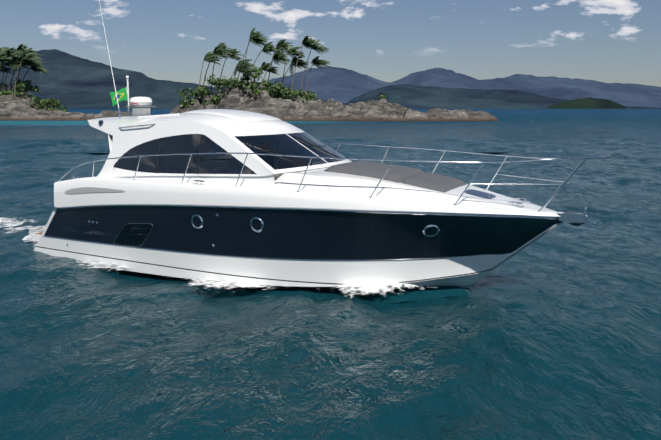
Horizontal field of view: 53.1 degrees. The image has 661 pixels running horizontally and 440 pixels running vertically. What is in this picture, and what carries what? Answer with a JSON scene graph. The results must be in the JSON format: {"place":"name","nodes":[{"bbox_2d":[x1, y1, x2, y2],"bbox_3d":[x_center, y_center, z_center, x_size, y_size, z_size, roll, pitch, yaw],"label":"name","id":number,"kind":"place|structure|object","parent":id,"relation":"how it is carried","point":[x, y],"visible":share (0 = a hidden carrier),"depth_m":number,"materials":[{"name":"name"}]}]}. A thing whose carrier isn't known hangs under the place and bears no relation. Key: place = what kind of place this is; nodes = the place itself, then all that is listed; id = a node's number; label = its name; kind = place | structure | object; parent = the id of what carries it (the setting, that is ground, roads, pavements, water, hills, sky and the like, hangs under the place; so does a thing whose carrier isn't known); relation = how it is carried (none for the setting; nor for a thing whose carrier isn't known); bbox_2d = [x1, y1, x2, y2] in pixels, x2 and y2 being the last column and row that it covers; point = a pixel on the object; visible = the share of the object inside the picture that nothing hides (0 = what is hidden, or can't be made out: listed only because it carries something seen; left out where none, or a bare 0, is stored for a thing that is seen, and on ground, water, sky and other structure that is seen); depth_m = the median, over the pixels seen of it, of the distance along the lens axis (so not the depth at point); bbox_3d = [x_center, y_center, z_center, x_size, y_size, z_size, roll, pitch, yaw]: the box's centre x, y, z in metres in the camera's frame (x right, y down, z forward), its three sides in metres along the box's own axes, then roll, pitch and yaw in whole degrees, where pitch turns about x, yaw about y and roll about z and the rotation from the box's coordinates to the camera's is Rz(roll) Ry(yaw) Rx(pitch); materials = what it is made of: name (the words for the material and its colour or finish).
{"place":"outdoors","nodes":[
{"label":"outdoors","id":0,"kind":"place"},
{"bbox_2d":[54,80,228,108],"bbox_3d":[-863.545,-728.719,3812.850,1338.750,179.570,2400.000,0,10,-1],"label":"hill","id":1,"kind":"structure","parent":0,"point":[162,94],"depth_m":3322.38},
{"bbox_2d":[0,49,347,104],"bbox_3d":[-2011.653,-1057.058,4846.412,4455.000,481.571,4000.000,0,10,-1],"label":"mountain ridge","id":2,"kind":"structure","parent":0,"point":[68,77],"depth_m":4570.62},
{"bbox_2d":[0,109,660,152],"bbox_3d":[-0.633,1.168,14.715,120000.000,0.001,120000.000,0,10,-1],"label":"sea","id":3,"kind":"structure","parent":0,"point":[576,124],"depth_m":123.90,"materials":[{"name":"liquid"}]},
{"bbox_2d":[0,91,132,120],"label":"island rock","id":4,"kind":"object","parent":3,"relation":"on","point":[19,109],"visible":0.5,"depth_m":193.14,"materials":[{"name":"stone"}]},
{"bbox_2d":[0,44,49,95],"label":"palm trees","id":5,"kind":"object","parent":4,"relation":"on","point":[28,57],"visible":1,"depth_m":201.11,"materials":[{"name":"green"}]},
{"bbox_2d":[0,78,69,111],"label":"bushes","id":6,"kind":"object","parent":4,"relation":"on","point":[44,103],"visible":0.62,"depth_m":204.23,"materials":[{"name":"green plant"}]},
{"bbox_2d":[165,86,355,120],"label":"island rock","id":7,"kind":"object","parent":3,"relation":"on","point":[263,102],"visible":0.38,"depth_m":187.85,"materials":[{"name":"stone"}]},
{"bbox_2d":[177,67,318,109],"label":"bushes","id":8,"kind":"object","parent":7,"relation":"on","point":[282,92],"visible":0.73,"depth_m":195.16,"materials":[{"name":"green plant"}]},
{"bbox_2d":[198,28,330,99],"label":"palm trees","id":9,"kind":"object","parent":7,"relation":"on","point":[221,50],"visible":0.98,"depth_m":198.23,"materials":[{"name":"green"}]},
{"bbox_2d":[0,138,660,439],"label":"sea waves","id":10,"kind":"object","parent":3,"relation":"on","point":[555,334],"depth_m":10.17,"materials":[{"name":"liquid"}]},
{"bbox_2d":[0,217,45,246],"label":"stern wake foam","id":11,"kind":"object","parent":10,"relation":"on","point":[20,228],"visible":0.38,"depth_m":18.91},
{"bbox_2d":[75,260,439,298],"bbox_3d":[-2.683,1.022,13.971,10.600,0.286,3.134,5,11,27],"label":"hull foam","id":12,"kind":"object","parent":10,"relation":"on","point":[370,286],"visible":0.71,"depth_m":12.44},
{"bbox_2d":[34,206,562,288],"bbox_3d":[-1.279,0.422,14.925,12.352,2.164,4.125,5,11,27],"label":"hull","id":13,"kind":"object","parent":10,"relation":"on","point":[305,234],"visible":0.79,"depth_m":12.59,"materials":[{"name":"black plastic"}]},
{"bbox_2d":[64,214,439,246],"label":"hull fittings","id":14,"kind":"object","parent":13,"relation":"attached to","point":[134,234],"visible":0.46,"depth_m":14.12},
{"bbox_2d":[43,204,556,260],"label":"hull trim stripes","id":15,"kind":"object","parent":13,"relation":"on","point":[352,210],"visible":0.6,"depth_m":12.35,"materials":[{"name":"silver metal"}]},
{"bbox_2d":[54,167,558,215],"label":"boat deck","id":16,"kind":"structure","parent":13,"relation":"on","point":[320,188],"depth_m":12.47,"materials":[{"name":"white plastic"}]},
{"bbox_2d":[64,187,122,193],"bbox_3d":[-4.311,-0.914,16.278,1.970,0.206,4.038,5,11,27],"label":"side vent","id":17,"kind":"object","parent":16,"relation":"on","point":[85,190],"visible":0.42,"depth_m":14.60,"materials":[{"name":"grey plastic"}]},
{"bbox_2d":[88,120,274,186],"bbox_3d":[-2.586,-1.677,15.250,5.170,1.249,3.505,5,11,27],"label":"cabin side","id":18,"kind":"object","parent":16,"relation":"on","point":[177,137],"visible":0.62,"depth_m":13.72,"materials":[{"name":"white plastic"}]},
{"bbox_2d":[98,134,115,176],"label":"arch legs","id":19,"kind":"structure","parent":18,"relation":"attached to","point":[107,169],"depth_m":14.71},
{"bbox_2d":[157,134,201,173],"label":"window dividers","id":20,"kind":"object","parent":18,"relation":"attached to","point":[199,155],"depth_m":13.49,"materials":[{"name":"black"}]},
{"bbox_2d":[91,113,351,173],"bbox_3d":[-2.448,-1.911,15.138,5.600,1.190,3.440,5,11,27],"label":"cabin top","id":21,"kind":"object","parent":18,"relation":"on","point":[272,134],"visible":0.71,"depth_m":13.81,"materials":[{"name":"white plastic"}]},
{"bbox_2d":[138,109,281,121],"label":"boat roof","id":22,"kind":"structure","parent":21,"relation":"on","point":[243,116],"depth_m":14.45,"materials":[{"name":"white plastic"}]},
{"bbox_2d":[98,2,337,164],"bbox_3d":[-2.549,-3.456,14.929,5.584,4.076,3.088,5,11,27],"label":"roof gear","id":23,"kind":"object","parent":21,"relation":"on","point":[140,101],"visible":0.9,"depth_m":15.85,"materials":[{"name":"white"}]},
{"bbox_2d":[109,88,127,105],"bbox_3d":[-5.185,-3.013,16.185,0.426,0.465,0.084,-4,11,-24],"label":"flag","id":24,"kind":"object","parent":23,"relation":"attached to","point":[122,94],"visible":0.94,"depth_m":16.18,"materials":[{"name":"green fabric"}]},
{"bbox_2d":[69,175,590,226],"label":"deck fittings","id":25,"kind":"object","parent":16,"relation":"on","point":[578,219],"visible":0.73,"depth_m":11.88,"materials":[{"name":"silver metal"}]},
{"bbox_2d":[58,143,609,211],"bbox_3d":[-0.292,-1.051,14.161,11.581,1.046,3.982,5,11,27],"label":"railing","id":26,"kind":"object","parent":16,"relation":"on","point":[537,159],"visible":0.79,"depth_m":12.14,"materials":[{"name":"silver metal"}]},
{"bbox_2d":[324,161,465,192],"bbox_3d":[1.337,-0.909,13.336,2.470,0.407,1.680,5,11,27],"label":"sun pad","id":27,"kind":"object","parent":16,"relation":"on","point":[417,177],"visible":0.98,"depth_m":12.95,"materials":[{"name":"grey fabric"}]},
{"bbox_2d":[465,189,495,198],"bbox_3d":[2.854,-0.501,12.616,0.560,0.110,0.605,5,11,27],"label":"deck hatch","id":28,"kind":"object","parent":16,"relation":"on","point":[480,193],"visible":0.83,"depth_m":12.57,"materials":[{"name":"blue"}]},
{"bbox_3d":[-6.150,0.206,17.425,1.402,1.650,3.800,5,11,27],"label":"transom","id":29,"kind":"object","parent":13,"relation":"attached to","visible":0},
{"bbox_2d":[31,232,41,239],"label":"swim platform","id":30,"kind":"structure","parent":29,"relation":"on","point":[36,236],"depth_m":16.06,"materials":[{"name":"white plastic"}]},
{"bbox_2d":[347,286,469,302],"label":"boat reflection","id":31,"kind":"object","parent":10,"relation":"on","point":[395,295],"visible":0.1,"depth_m":12.62,"materials":[{"name":"liquid"}]},
{"bbox_2d":[332,100,373,111],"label":"rocks","id":32,"kind":"object","parent":3,"relation":"on","point":[357,106],"visible":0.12,"depth_m":194.15,"materials":[{"name":"stone"}]},
{"bbox_2d":[333,97,498,120],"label":"island rock","id":33,"kind":"object","parent":3,"relation":"on","point":[382,109],"visible":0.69,"depth_m":182.76,"materials":[{"name":"stone"}]},
{"bbox_2d":[379,93,387,98],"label":"island shrubs","id":34,"kind":"object","parent":33,"relation":"on","point":[383,95],"visible":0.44,"depth_m":189.24,"materials":[{"name":"green plant"}]},
{"bbox_2d":[545,97,627,108],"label":"wooded island","id":35,"kind":"object","parent":3,"relation":"on","point":[590,103],"visible":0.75,"depth_m":3004.95,"materials":[{"name":"green plant"}]},
{"bbox_2d":[0,0,660,86],"label":"sky","id":36,"kind":"structure","parent":0,"point":[606,41],"materials":[{"name":"blue"}]},
{"bbox_2d":[219,66,660,107],"bbox_3d":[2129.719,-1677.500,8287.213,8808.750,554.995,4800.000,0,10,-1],"label":"mountain ridge","id":37,"kind":"structure","parent":0,"point":[342,85],"depth_m":7901.65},
{"bbox_2d":[345,84,660,108],"bbox_3d":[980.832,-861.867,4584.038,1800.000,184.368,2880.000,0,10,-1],"label":"hill","id":38,"kind":"structure","parent":0,"point":[408,96],"depth_m":4037.84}
]}

